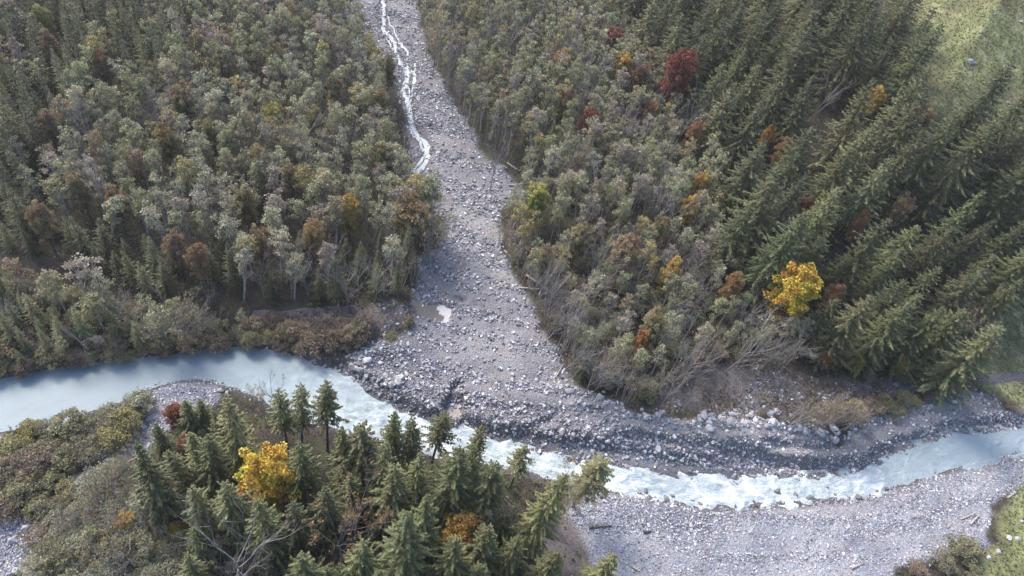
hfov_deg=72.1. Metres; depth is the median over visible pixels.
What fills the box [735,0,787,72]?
spruce tree
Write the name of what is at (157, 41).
spruce tree
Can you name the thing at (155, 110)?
bare tree
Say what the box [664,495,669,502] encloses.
boulder
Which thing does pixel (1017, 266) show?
spruce tree
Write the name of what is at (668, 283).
alder tree
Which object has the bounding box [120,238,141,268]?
spruce tree
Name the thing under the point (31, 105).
spruce tree
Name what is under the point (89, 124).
bare tree
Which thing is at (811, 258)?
spruce tree
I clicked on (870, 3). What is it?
spruce tree
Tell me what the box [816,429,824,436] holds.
boulder
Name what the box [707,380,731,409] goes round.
sapling
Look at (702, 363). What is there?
shrub
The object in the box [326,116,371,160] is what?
bare tree
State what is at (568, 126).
alder tree
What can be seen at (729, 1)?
spruce tree
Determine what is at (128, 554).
shrub
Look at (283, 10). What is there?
alder tree
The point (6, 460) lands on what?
shrub
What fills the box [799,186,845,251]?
spruce tree
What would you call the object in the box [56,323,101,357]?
bare tree
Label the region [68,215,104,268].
spruce tree
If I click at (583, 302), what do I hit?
alder tree
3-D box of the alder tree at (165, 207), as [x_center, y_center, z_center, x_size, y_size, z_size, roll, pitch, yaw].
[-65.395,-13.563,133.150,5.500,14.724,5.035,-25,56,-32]
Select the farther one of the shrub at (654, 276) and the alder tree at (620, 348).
the shrub at (654, 276)
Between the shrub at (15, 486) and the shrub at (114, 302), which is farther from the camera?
the shrub at (114, 302)
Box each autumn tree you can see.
[24,199,59,253]
[30,3,60,42]
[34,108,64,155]
[36,27,64,67]
[63,171,93,219]
[90,47,115,94]
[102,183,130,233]
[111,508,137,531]
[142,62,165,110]
[152,120,180,174]
[160,230,188,279]
[160,401,182,428]
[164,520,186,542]
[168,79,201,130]
[175,431,187,455]
[182,242,210,289]
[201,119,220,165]
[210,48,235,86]
[232,184,258,232]
[232,441,301,515]
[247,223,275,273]
[264,101,283,144]
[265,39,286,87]
[280,162,302,206]
[298,218,325,263]
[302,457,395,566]
[306,104,325,152]
[325,72,342,118]
[337,193,361,241]
[364,88,389,128]
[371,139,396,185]
[380,52,396,93]
[388,189,432,247]
[410,192,459,258]
[436,509,485,555]
[516,114,535,158]
[523,181,551,224]
[533,243,557,284]
[552,47,570,90]
[554,87,573,130]
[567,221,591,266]
[577,106,600,145]
[583,129,605,173]
[600,25,627,65]
[606,233,641,281]
[610,52,635,84]
[629,65,649,103]
[629,96,651,141]
[632,329,652,353]
[639,100,659,139]
[639,307,666,344]
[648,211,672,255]
[656,255,682,300]
[657,47,698,113]
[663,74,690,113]
[677,194,699,237]
[682,120,707,157]
[689,170,711,197]
[716,270,745,308]
[756,124,775,152]
[760,198,799,246]
[763,261,823,326]
[768,136,793,169]
[786,195,814,224]
[814,283,845,312]
[818,349,833,367]
[840,209,871,252]
[848,358,866,374]
[854,84,886,130]
[882,190,917,236]
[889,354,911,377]
[904,107,935,148]
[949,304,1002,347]
[965,228,979,243]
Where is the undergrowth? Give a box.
[0,0,1023,575]
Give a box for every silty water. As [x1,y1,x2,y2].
[437,305,451,323]
[447,404,460,418]
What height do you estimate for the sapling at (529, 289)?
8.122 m
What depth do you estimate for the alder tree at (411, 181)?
140.60 m
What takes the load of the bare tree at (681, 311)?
on the terrain at (572, 538)
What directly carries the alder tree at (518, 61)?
on the terrain at (572, 538)
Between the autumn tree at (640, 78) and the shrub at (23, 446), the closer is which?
the shrub at (23, 446)
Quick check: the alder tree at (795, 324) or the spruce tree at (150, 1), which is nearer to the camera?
the alder tree at (795, 324)
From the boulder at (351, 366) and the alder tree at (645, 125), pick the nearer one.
the boulder at (351, 366)
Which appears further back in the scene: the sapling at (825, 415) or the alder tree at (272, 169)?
the alder tree at (272, 169)
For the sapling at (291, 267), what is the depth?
129.37 m
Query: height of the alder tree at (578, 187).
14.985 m
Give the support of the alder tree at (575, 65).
on the terrain at (572, 538)
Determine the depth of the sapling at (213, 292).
128.70 m
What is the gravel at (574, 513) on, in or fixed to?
on the terrain at (572, 538)
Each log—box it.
[519,287,544,289]
[589,525,611,529]
[851,560,863,568]
[960,511,979,521]
[969,515,978,525]
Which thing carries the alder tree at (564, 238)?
on the terrain at (572, 538)
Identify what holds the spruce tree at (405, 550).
on the terrain at (572, 538)
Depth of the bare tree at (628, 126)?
163.11 m
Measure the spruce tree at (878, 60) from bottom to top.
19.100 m
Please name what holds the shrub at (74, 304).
on the terrain at (572, 538)
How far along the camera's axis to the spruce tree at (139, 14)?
167.00 m
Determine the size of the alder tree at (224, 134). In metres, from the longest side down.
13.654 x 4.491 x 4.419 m
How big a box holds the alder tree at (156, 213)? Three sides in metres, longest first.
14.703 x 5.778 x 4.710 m
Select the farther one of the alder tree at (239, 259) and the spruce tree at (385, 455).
the alder tree at (239, 259)
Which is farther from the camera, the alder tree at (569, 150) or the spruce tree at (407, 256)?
the alder tree at (569, 150)
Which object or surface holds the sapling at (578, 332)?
on the terrain at (572, 538)
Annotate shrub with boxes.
[0,273,33,302]
[0,278,14,293]
[0,294,16,308]
[0,299,26,325]
[0,336,18,365]
[0,356,15,375]
[0,432,31,463]
[0,452,27,482]
[0,469,14,489]
[0,472,42,508]
[0,489,24,524]
[8,357,39,380]
[9,465,42,491]
[10,353,35,377]
[13,438,34,460]
[15,518,56,552]
[16,292,48,316]
[16,417,45,441]
[17,325,37,345]
[19,441,63,481]
[21,491,52,521]
[22,340,42,358]
[23,536,81,575]
[24,559,59,575]
[30,434,62,455]
[32,284,55,295]
[32,310,59,333]
[32,341,71,371]
[33,357,53,369]
[33,416,56,437]
[33,467,65,493]
[40,507,67,533]
[43,519,83,550]
[45,493,70,515]
[46,290,68,310]
[46,405,91,440]
[48,442,86,473]
[50,325,76,344]
[53,474,81,500]
[53,515,95,540]
[53,528,98,571]
[53,553,86,575]
[54,348,83,368]
[60,284,84,306]
[61,433,84,452]
[63,500,94,526]
[65,299,84,317]
[65,426,110,467]
[67,308,104,337]
[67,349,94,369]
[68,495,104,523]
[71,525,124,570]
[74,461,121,504]
[75,512,103,533]
[75,559,130,575]
[77,415,99,434]
[79,350,99,366]
[80,556,111,575]
[91,334,113,352]
[91,487,117,512]
[91,529,144,575]
[94,401,123,425]
[94,423,131,457]
[94,498,135,535]
[95,417,120,438]
[96,294,120,321]
[96,338,130,363]
[100,519,138,545]
[101,320,129,339]
[101,455,131,486]
[103,347,120,362]
[105,487,130,515]
[108,403,146,437]
[116,300,144,322]
[116,347,139,364]
[116,566,136,575]
[117,476,135,499]
[118,519,155,559]
[122,386,154,419]
[127,395,152,419]
[129,481,139,495]
[131,519,173,567]
[131,553,165,574]
[132,510,169,536]
[133,332,157,351]
[136,340,157,355]
[139,311,169,332]
[140,559,181,575]
[147,327,178,349]
[151,541,189,573]
[155,342,177,358]
[158,551,191,575]
[161,521,189,551]
[169,446,189,469]
[170,525,192,561]
[175,305,210,331]
[176,329,206,355]
[181,340,200,355]
[203,318,224,337]
[205,332,232,354]
[207,568,220,575]
[217,549,259,575]
[218,334,234,351]
[226,539,247,557]
[228,324,247,341]
[229,466,246,486]
[233,333,258,349]
[237,312,264,336]
[238,329,262,351]
[258,324,280,344]
[259,308,286,330]
[268,502,287,519]
[270,562,289,575]
[271,319,300,342]
[272,338,294,354]
[291,339,308,355]
[292,321,310,343]
[295,331,329,355]
[305,323,329,341]
[308,309,341,332]
[316,326,345,352]
[317,537,351,564]
[330,315,350,325]
[330,320,354,346]
[336,324,358,348]
[338,341,356,353]
[340,319,366,340]
[343,323,372,348]
[351,312,377,332]
[356,506,374,530]
[359,535,382,555]
[373,548,385,568]
[384,330,398,342]
[404,316,414,324]
[437,527,443,553]
[491,546,526,575]
[495,499,515,517]
[507,249,523,263]
[508,516,523,540]
[518,542,541,571]
[533,273,553,286]
[546,314,565,332]
[550,261,570,273]
[554,288,571,307]
[559,228,585,247]
[564,323,589,345]
[566,273,585,290]
[571,347,595,370]
[572,256,591,271]
[584,306,598,322]
[591,371,614,389]
[596,270,618,289]
[596,327,616,343]
[599,289,619,308]
[602,367,626,387]
[606,349,627,365]
[610,308,635,331]
[617,280,639,297]
[621,295,648,318]
[636,351,655,366]
[636,380,661,404]
[637,373,660,397]
[647,302,668,318]
[648,272,661,282]
[652,288,671,303]
[652,327,667,343]
[661,358,687,382]
[665,341,685,357]
[681,298,698,313]
[681,314,701,330]
[686,348,714,369]
[696,290,718,311]
[704,338,727,362]
[713,326,735,344]
[728,345,749,362]
[729,310,751,329]
[741,326,762,350]
[767,350,783,365]
[775,334,799,357]
[797,344,812,357]
[815,358,830,373]
[825,400,848,421]
[842,397,869,427]
[860,395,882,412]
[862,369,875,382]
[868,360,884,372]
[873,404,885,415]
[875,392,896,412]
[881,401,889,414]
[886,400,907,420]
[892,389,914,408]
[895,400,912,414]
[903,393,922,407]
[909,557,930,575]
[921,390,937,400]
[928,543,960,574]
[942,531,984,565]
[943,383,959,396]
[965,563,987,575]
[966,374,980,389]
[1005,399,1023,413]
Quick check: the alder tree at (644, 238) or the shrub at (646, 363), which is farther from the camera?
the alder tree at (644, 238)
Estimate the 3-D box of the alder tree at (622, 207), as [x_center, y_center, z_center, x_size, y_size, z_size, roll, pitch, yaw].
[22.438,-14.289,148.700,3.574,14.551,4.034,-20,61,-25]
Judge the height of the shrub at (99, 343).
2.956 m
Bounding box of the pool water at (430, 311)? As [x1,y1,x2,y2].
[410,301,442,322]
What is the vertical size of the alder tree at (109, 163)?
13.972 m
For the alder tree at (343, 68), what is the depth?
166.12 m
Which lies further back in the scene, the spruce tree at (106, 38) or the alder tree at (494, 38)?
the alder tree at (494, 38)
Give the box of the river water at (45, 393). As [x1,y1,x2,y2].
[0,346,1023,510]
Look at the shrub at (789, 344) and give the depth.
142.57 m
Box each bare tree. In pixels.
[33,531,64,556]
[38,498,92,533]
[56,90,120,165]
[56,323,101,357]
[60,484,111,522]
[65,530,104,570]
[68,479,110,522]
[71,455,129,488]
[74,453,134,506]
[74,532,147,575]
[82,559,122,575]
[94,488,148,539]
[98,270,130,321]
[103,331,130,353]
[104,442,135,481]
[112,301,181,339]
[118,59,187,129]
[123,494,179,534]
[134,60,200,122]
[135,90,171,128]
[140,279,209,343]
[172,478,302,575]
[180,528,239,575]
[185,314,219,345]
[196,307,228,330]
[204,6,235,44]
[206,0,229,21]
[206,0,237,29]
[213,1,230,22]
[223,528,276,575]
[238,109,298,174]
[244,106,329,162]
[304,117,347,178]
[323,3,369,48]
[323,25,367,80]
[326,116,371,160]
[326,536,350,566]
[372,121,422,173]
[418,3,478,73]
[446,28,484,66]
[448,1,471,28]
[481,0,511,51]
[490,18,521,65]
[500,212,539,262]
[509,7,543,52]
[516,546,535,575]
[536,33,576,82]
[540,277,588,323]
[542,32,578,84]
[542,145,581,200]
[542,258,566,302]
[557,18,585,55]
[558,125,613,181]
[566,120,599,159]
[570,80,607,128]
[571,68,595,102]
[573,15,614,51]
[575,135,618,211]
[579,49,618,107]
[582,228,631,285]
[583,257,627,304]
[583,334,633,378]
[590,237,616,268]
[594,294,622,338]
[602,102,646,154]
[604,11,643,41]
[608,10,639,61]
[612,102,650,162]
[625,19,667,65]
[626,259,652,294]
[628,222,665,263]
[634,170,705,222]
[637,47,672,85]
[638,160,688,212]
[651,86,689,139]
[651,281,703,339]
[664,229,701,262]
[671,310,701,348]
[673,246,704,284]
[674,74,721,143]
[678,259,720,294]
[683,277,708,326]
[684,226,738,278]
[726,289,770,344]
[733,298,766,331]
[744,263,780,310]
[773,310,812,335]
[781,315,818,365]
[806,63,859,125]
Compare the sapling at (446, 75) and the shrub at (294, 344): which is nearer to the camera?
the shrub at (294, 344)
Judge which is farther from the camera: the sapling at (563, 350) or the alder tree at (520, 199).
the alder tree at (520, 199)
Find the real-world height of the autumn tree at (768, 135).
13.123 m
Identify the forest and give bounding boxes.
[0,0,1023,575]
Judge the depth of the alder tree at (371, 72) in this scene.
166.42 m
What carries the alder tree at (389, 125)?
on the terrain at (572, 538)
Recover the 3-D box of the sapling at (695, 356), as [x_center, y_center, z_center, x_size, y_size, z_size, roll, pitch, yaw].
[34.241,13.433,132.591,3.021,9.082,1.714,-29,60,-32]
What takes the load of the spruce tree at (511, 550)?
on the terrain at (572, 538)
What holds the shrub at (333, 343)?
on the terrain at (572, 538)
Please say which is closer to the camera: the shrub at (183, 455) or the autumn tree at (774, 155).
the shrub at (183, 455)
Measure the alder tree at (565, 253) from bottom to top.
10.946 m
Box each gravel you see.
[0,376,1023,575]
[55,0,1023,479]
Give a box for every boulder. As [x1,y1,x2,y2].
[7,537,16,544]
[12,567,20,574]
[20,525,30,530]
[143,415,152,422]
[348,362,354,370]
[363,357,371,363]
[388,381,393,387]
[394,377,401,384]
[559,428,564,434]
[597,393,604,400]
[643,414,650,419]
[653,412,662,417]
[655,445,661,452]
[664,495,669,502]
[706,424,714,431]
[726,418,734,427]
[729,412,737,416]
[745,413,753,419]
[764,424,770,428]
[766,410,775,416]
[768,418,776,425]
[773,408,780,414]
[774,488,780,494]
[796,424,802,431]
[802,425,810,433]
[805,495,813,499]
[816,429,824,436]
[830,426,839,434]
[854,494,862,500]
[968,59,973,64]
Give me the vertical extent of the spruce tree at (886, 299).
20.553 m
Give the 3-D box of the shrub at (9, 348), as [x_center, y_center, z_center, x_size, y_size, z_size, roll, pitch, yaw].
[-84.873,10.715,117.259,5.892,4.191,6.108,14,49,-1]
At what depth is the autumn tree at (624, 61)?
180.78 m
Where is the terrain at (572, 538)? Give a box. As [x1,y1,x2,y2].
[0,0,1023,575]
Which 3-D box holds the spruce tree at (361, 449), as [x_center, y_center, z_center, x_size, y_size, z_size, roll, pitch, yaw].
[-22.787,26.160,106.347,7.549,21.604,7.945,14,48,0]
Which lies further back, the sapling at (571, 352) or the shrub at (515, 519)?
the sapling at (571, 352)
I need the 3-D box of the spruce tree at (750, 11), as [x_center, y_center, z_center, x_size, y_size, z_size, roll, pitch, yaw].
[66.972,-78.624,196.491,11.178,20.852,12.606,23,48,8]
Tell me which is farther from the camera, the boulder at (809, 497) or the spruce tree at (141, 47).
the spruce tree at (141, 47)
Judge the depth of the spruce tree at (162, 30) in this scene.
162.43 m
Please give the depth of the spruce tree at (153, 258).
128.03 m
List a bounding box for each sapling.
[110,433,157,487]
[199,275,209,302]
[209,279,216,304]
[234,242,276,298]
[239,366,285,421]
[263,229,310,298]
[275,248,318,298]
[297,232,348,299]
[327,254,357,306]
[338,250,372,295]
[356,241,393,300]
[377,235,408,275]
[379,268,397,295]
[389,265,408,294]
[394,257,414,286]
[410,250,415,285]
[410,256,418,282]
[420,16,447,75]
[422,241,439,267]
[424,29,429,59]
[425,229,446,262]
[437,40,466,92]
[442,72,462,119]
[443,215,450,243]
[444,59,449,89]
[448,45,478,110]
[464,94,471,127]
[470,114,479,139]
[484,118,512,191]
[485,112,493,142]
[492,90,523,151]
[493,216,513,243]
[503,207,524,234]
[503,217,515,244]
[507,228,517,267]
[512,164,546,228]
[515,246,529,272]
[519,254,532,283]
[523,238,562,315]
[524,277,541,303]
[526,266,555,311]
[533,255,572,324]
[542,299,570,333]
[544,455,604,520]
[548,292,588,338]
[553,282,594,352]
[554,281,590,348]
[559,328,574,361]
[562,305,593,356]
[563,342,583,364]
[563,354,595,382]
[564,332,608,369]
[568,324,598,370]
[581,338,616,392]
[591,354,626,390]
[594,350,613,388]
[596,337,628,382]
[608,348,637,395]
[621,372,634,401]
[624,359,643,391]
[626,380,647,403]
[637,360,652,394]
[647,367,665,398]
[653,347,688,394]
[659,364,689,409]
[661,361,669,396]
[670,354,696,384]
[672,362,697,392]
[674,325,731,384]
[678,320,710,371]
[686,346,703,369]
[687,378,708,409]
[698,341,720,364]
[706,336,727,364]
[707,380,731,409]
[710,341,731,367]
[724,317,787,371]
[735,299,790,362]
[735,337,766,368]
[759,332,789,368]
[761,324,796,368]
[774,341,798,374]
[779,340,806,370]
[783,401,809,423]
[788,405,825,426]
[789,395,814,420]
[792,405,822,422]
[793,401,817,419]
[797,400,830,420]
[799,396,831,421]
[801,409,833,422]
[802,405,829,426]
[805,405,829,425]
[808,417,833,432]
[809,414,845,429]
[810,404,832,429]
[811,403,838,424]
[813,399,839,425]
[816,400,845,421]
[820,397,846,421]
[824,404,863,421]
[826,388,856,418]
[828,399,861,424]
[829,390,846,409]
[832,401,865,424]
[836,397,863,423]
[836,412,870,428]
[840,407,864,425]
[840,416,872,430]
[844,407,871,430]
[846,395,873,420]
[846,405,886,425]
[858,407,883,424]
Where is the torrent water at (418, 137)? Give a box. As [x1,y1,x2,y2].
[381,0,429,199]
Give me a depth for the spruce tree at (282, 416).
107.11 m
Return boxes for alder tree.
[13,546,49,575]
[33,268,70,312]
[36,150,63,201]
[39,177,69,220]
[49,94,72,145]
[49,157,86,208]
[56,125,84,174]
[56,146,82,176]
[58,68,87,124]
[61,106,86,156]
[61,252,102,300]
[64,82,92,143]
[69,60,91,114]
[75,151,102,202]
[77,291,106,333]
[81,35,102,64]
[82,101,108,130]
[83,126,105,182]
[84,162,108,216]
[89,272,115,309]
[95,82,120,142]
[96,140,119,183]
[101,194,124,243]
[104,109,126,156]
[112,159,132,208]
[113,141,129,177]
[115,125,149,179]
[118,117,142,141]
[118,141,138,187]
[118,177,140,219]
[126,187,146,231]
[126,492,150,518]
[127,147,151,191]
[131,75,154,128]
[132,186,154,239]
[140,147,162,188]
[140,197,168,240]
[143,303,173,337]
[147,185,182,231]
[151,191,168,227]
[153,91,177,127]
[157,56,179,90]
[159,104,187,155]
[162,25,190,78]
[165,156,186,193]
[165,176,189,221]
[167,5,188,60]
[167,210,189,246]
[170,195,194,243]
[172,131,196,176]
[173,42,197,91]
[173,114,190,159]
[174,155,199,213]
[175,18,190,50]
[178,58,194,97]
[184,146,204,191]
[185,86,207,134]
[185,129,208,173]
[185,153,207,190]
[188,185,209,230]
[189,184,219,242]
[191,68,213,101]
[191,164,213,214]
[192,206,214,257]
[193,96,209,123]
[195,139,215,186]
[203,29,220,56]
[203,87,227,137]
[203,101,222,156]
[207,67,227,122]
[209,120,232,170]
[209,214,244,251]
[211,25,232,70]
[211,172,237,218]
[212,0,228,40]
[212,187,233,228]
[215,44,235,89]
[215,146,232,187]
[216,122,233,161]
[216,126,239,181]
[216,161,228,191]
[217,76,233,124]
[217,77,242,122]
[217,152,240,187]
[217,190,241,242]
[226,92,252,147]
[226,114,248,169]
[228,22,248,53]
[230,232,249,276]
[234,231,259,281]
[234,246,253,302]
[236,106,259,158]
[237,147,256,188]
[240,88,255,134]
[242,179,260,222]
[246,162,263,194]
[248,20,267,73]
[249,41,265,91]
[249,142,270,184]
[252,114,269,164]
[254,150,271,198]
[257,88,274,131]
[257,117,279,171]
[260,206,284,256]
[264,15,277,47]
[264,186,290,241]
[265,164,286,217]
[266,225,294,281]
[267,53,288,105]
[269,145,290,196]
[271,191,285,218]
[275,3,294,57]
[278,131,294,166]
[281,78,302,116]
[283,60,303,112]
[284,252,307,300]
[285,95,310,141]
[289,15,304,59]
[289,122,304,163]
[289,198,307,232]
[292,163,316,215]
[294,138,316,192]
[295,122,314,180]
[300,88,317,136]
[303,180,320,217]
[304,200,330,250]
[307,80,322,106]
[307,177,331,236]
[311,150,332,176]
[312,166,330,214]
[313,54,330,111]
[313,168,339,231]
[314,128,332,159]
[316,19,336,74]
[316,241,337,283]
[323,194,345,243]
[325,178,339,223]
[326,105,344,157]
[326,147,343,191]
[327,101,345,147]
[329,170,344,195]
[331,26,346,74]
[333,124,349,172]
[338,57,354,100]
[341,104,358,141]
[342,171,356,196]
[344,184,359,222]
[347,160,370,190]
[348,12,363,63]
[348,78,365,126]
[350,139,363,173]
[351,37,367,85]
[351,142,375,175]
[354,174,371,219]
[355,85,373,128]
[355,114,371,140]
[357,186,371,230]
[362,129,377,175]
[365,29,377,78]
[367,57,383,85]
[367,104,389,146]
[367,116,383,161]
[368,200,387,242]
[369,77,387,95]
[371,71,388,90]
[372,161,388,203]
[376,116,399,142]
[376,171,401,221]
[378,202,397,244]
[382,172,397,213]
[382,233,404,278]
[384,185,411,235]
[385,141,403,174]
[385,177,406,219]
[392,147,411,179]
[401,163,417,188]
[406,172,426,208]
[414,170,431,201]
[421,180,441,233]
[422,172,443,211]
[456,57,474,101]
[459,64,477,113]
[465,82,478,122]
[466,40,478,92]
[474,83,491,131]
[486,57,500,103]
[487,32,506,72]
[489,99,505,140]
[500,94,517,140]
[506,65,522,92]
[506,72,524,121]
[508,85,526,134]
[509,184,528,224]
[510,58,524,81]
[511,201,528,241]
[515,45,532,81]
[516,217,534,249]
[520,85,533,122]
[520,146,538,192]
[520,167,536,214]
[521,117,540,167]
[526,104,542,158]
[527,110,546,145]
[530,132,551,179]
[532,210,542,245]
[536,171,553,197]
[538,79,563,128]
[538,132,556,173]
[543,145,562,180]
[549,79,572,124]
[551,170,573,214]
[551,245,571,279]
[552,189,574,236]
[553,50,569,84]
[553,138,579,172]
[555,116,575,158]
[555,181,570,219]
[555,229,576,264]
[557,131,579,175]
[562,97,578,145]
[564,169,582,208]
[565,59,584,91]
[565,316,583,350]
[566,287,582,319]
[568,34,585,66]
[568,151,585,173]
[572,168,589,222]
[575,207,589,225]
[575,291,589,321]
[576,269,605,308]
[577,193,602,220]
[579,92,601,138]
[579,323,601,355]
[580,63,599,109]
[582,115,608,163]
[582,122,603,169]
[582,145,602,179]
[589,176,604,219]
[593,319,611,350]
[598,123,620,152]
[598,183,622,228]
[602,172,627,219]
[603,100,620,125]
[608,164,630,197]
[608,336,632,367]
[610,198,632,237]
[611,140,634,177]
[614,307,636,344]
[617,192,633,235]
[619,89,646,132]
[620,138,633,173]
[625,172,649,221]
[626,346,651,383]
[627,142,649,184]
[634,215,649,248]
[636,113,655,154]
[636,303,663,335]
[637,223,658,249]
[638,122,663,163]
[638,239,657,278]
[639,139,660,174]
[639,176,655,216]
[640,147,662,192]
[651,140,672,181]
[653,325,681,362]
[654,155,675,196]
[654,244,678,281]
[655,164,685,211]
[657,310,683,346]
[658,175,687,220]
[659,113,682,142]
[660,271,681,305]
[663,156,692,193]
[668,173,694,204]
[669,178,692,217]
[672,281,698,317]
[678,168,697,212]
[678,226,695,254]
[678,272,695,313]
[680,136,697,165]
[689,200,718,240]
[691,109,712,150]
[691,321,714,355]
[694,189,711,229]
[696,167,721,208]
[702,222,722,262]
[703,159,720,202]
[704,206,723,243]
[706,146,729,174]
[709,297,727,324]
[717,294,741,325]
[717,320,744,357]
[751,323,779,354]
[776,315,800,346]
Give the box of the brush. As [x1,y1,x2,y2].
[260,298,918,423]
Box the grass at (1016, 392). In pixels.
[802,0,1023,575]
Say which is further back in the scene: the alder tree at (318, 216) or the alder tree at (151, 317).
the alder tree at (318, 216)
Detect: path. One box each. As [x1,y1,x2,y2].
[253,304,358,319]
[849,371,1023,397]
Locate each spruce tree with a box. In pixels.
[0,21,12,64]
[0,53,22,95]
[0,61,21,111]
[0,64,18,98]
[0,81,26,132]
[0,94,37,154]
[0,99,39,168]
[0,117,36,181]
[0,126,16,166]
[0,162,25,208]
[0,179,25,222]
[0,221,19,253]
[0,276,17,299]
[0,312,24,351]
[2,55,43,116]
[2,139,43,197]
[3,0,25,39]
[3,18,26,74]
[3,298,26,334]
[4,89,25,139]
[4,187,35,237]
[5,2,35,66]
[5,26,37,86]
[5,179,41,249]
[14,0,31,27]
[14,326,38,355]
[15,64,52,118]
[15,91,54,158]
[16,77,44,138]
[17,100,53,173]
[18,0,46,55]
[21,181,54,218]
[22,292,43,327]
[25,0,53,39]
[25,33,58,97]
[27,30,58,85]
[27,94,48,142]
[32,16,55,75]
[35,326,54,352]
[41,0,62,36]
[45,85,71,134]
[49,0,62,29]
[49,45,81,106]
[50,48,69,97]
[50,315,77,347]
[56,55,87,123]
[57,0,76,49]
[59,6,77,55]
[59,36,77,79]
[59,216,82,259]
[60,8,84,62]
[61,45,89,99]
[63,25,88,79]
[65,0,94,46]
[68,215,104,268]
[69,5,90,59]
[70,306,96,344]
[71,0,92,38]
[71,39,96,90]
[76,0,92,36]
[78,27,99,80]
[85,0,109,43]
[89,0,111,40]
[90,244,111,277]
[91,217,122,265]
[94,11,115,63]
[96,118,132,184]
[105,307,129,344]
[106,0,125,30]
[106,0,125,46]
[106,0,126,38]
[109,250,127,283]
[110,24,131,70]
[117,0,137,47]
[119,32,137,74]
[119,35,142,89]
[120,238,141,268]
[120,250,142,290]
[123,0,135,26]
[123,7,139,62]
[123,300,142,335]
[125,0,149,38]
[128,440,189,539]
[129,0,143,34]
[129,321,148,350]
[132,19,150,74]
[133,261,160,303]
[134,0,152,50]
[136,29,158,78]
[137,234,159,273]
[140,1,164,62]
[140,43,154,92]
[143,235,170,282]
[144,0,161,29]
[147,422,186,470]
[151,26,178,86]
[152,0,174,53]
[153,30,174,76]
[153,39,173,96]
[155,256,184,302]
[156,11,179,71]
[159,0,173,43]
[162,449,200,498]
[164,238,185,272]
[170,0,196,55]
[173,399,206,437]
[176,551,220,575]
[181,484,226,548]
[181,525,227,574]
[182,432,206,479]
[183,0,195,36]
[188,3,202,28]
[191,434,237,499]
[194,399,215,435]
[203,249,223,284]
[207,410,235,456]
[209,479,255,555]
[213,228,238,271]
[214,393,261,484]
[220,241,249,296]
[234,498,295,575]
[246,3,261,67]
[250,148,272,218]
[265,387,298,450]
[266,273,281,303]
[267,499,325,573]
[268,20,285,68]
[270,440,338,528]
[280,382,317,442]
[283,241,313,289]
[284,550,332,575]
[285,449,327,493]
[291,230,312,267]
[305,378,350,451]
[305,486,353,554]
[309,268,328,306]
[320,566,344,575]
[321,426,364,485]
[322,234,337,270]
[323,255,353,306]
[326,463,361,514]
[330,1,346,44]
[332,419,384,490]
[332,535,386,575]
[335,472,371,536]
[338,238,356,271]
[350,248,368,287]
[352,241,371,272]
[359,442,396,519]
[362,462,419,540]
[366,250,385,283]
[366,263,386,300]
[370,231,385,262]
[371,568,390,575]
[372,411,408,469]
[374,509,440,575]
[388,261,403,295]
[390,230,407,265]
[391,494,443,570]
[395,416,425,475]
[396,225,417,281]
[401,450,432,517]
[420,410,463,462]
[420,567,434,575]
[421,445,477,534]
[423,534,471,575]
[448,22,460,56]
[454,44,468,76]
[459,443,481,512]
[461,560,492,575]
[462,522,503,575]
[465,424,488,471]
[466,459,515,523]
[477,27,492,66]
[478,509,516,551]
[487,534,527,575]
[500,443,535,487]
[504,184,517,217]
[508,473,572,559]
[523,548,564,575]
[538,80,556,120]
[544,120,556,152]
[565,183,575,207]
[570,549,617,575]
[573,172,589,207]
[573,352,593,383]
[593,234,614,267]
[605,168,625,204]
[618,0,657,38]
[621,166,637,199]
[625,0,662,61]
[635,203,652,235]
[644,0,676,60]
[645,12,688,97]
[646,4,680,78]
[655,0,697,52]
[667,101,688,139]
[674,63,727,133]
[676,1,716,77]
[677,33,709,107]
[679,81,737,166]
[687,320,713,350]
[689,204,756,288]
[691,0,731,50]
[691,16,729,95]
[694,0,734,36]
[700,142,767,232]
[704,3,746,67]
[704,87,748,151]
[705,48,747,111]
[707,97,767,184]
[711,166,785,269]
[714,12,769,92]
[717,64,762,133]
[720,139,767,203]
[720,213,809,317]
[726,0,766,36]
[729,0,777,49]
[732,68,789,147]
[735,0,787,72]
[737,151,800,232]
[741,25,787,96]
[744,210,814,297]
[745,29,817,126]
[750,169,811,256]
[753,74,816,159]
[757,125,819,207]
[761,9,823,91]
[762,187,842,276]
[776,0,819,61]
[778,142,859,242]
[781,298,840,357]
[786,232,831,305]
[787,0,870,82]
[799,5,884,109]
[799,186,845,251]
[800,295,874,371]
[803,77,877,177]
[804,0,841,37]
[809,121,877,210]
[814,217,892,305]
[827,9,888,88]
[829,0,881,64]
[829,157,894,239]
[835,278,909,349]
[837,300,917,377]
[841,247,905,311]
[842,40,895,105]
[851,67,932,154]
[851,129,925,220]
[855,24,944,127]
[855,92,930,192]
[858,225,921,291]
[861,293,923,362]
[864,0,913,72]
[876,306,946,383]
[878,226,957,296]
[879,0,924,51]
[879,24,930,95]
[882,7,938,80]
[892,266,942,320]
[893,109,962,203]
[900,189,986,274]
[905,152,966,229]
[906,268,988,350]
[906,308,969,379]
[910,324,1006,409]
[918,95,988,167]
[922,120,999,206]
[924,254,997,310]
[929,219,997,285]
[932,59,1017,158]
[948,331,1002,377]
[953,160,1023,247]
[955,278,1023,339]
[957,221,1023,286]
[961,129,1023,201]
[963,246,1023,322]
[968,91,1023,166]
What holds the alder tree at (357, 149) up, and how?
on the terrain at (572, 538)
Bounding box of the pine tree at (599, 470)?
[557,452,615,507]
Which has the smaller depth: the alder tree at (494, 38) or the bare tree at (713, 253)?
the bare tree at (713, 253)
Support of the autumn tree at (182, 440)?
on the terrain at (572, 538)

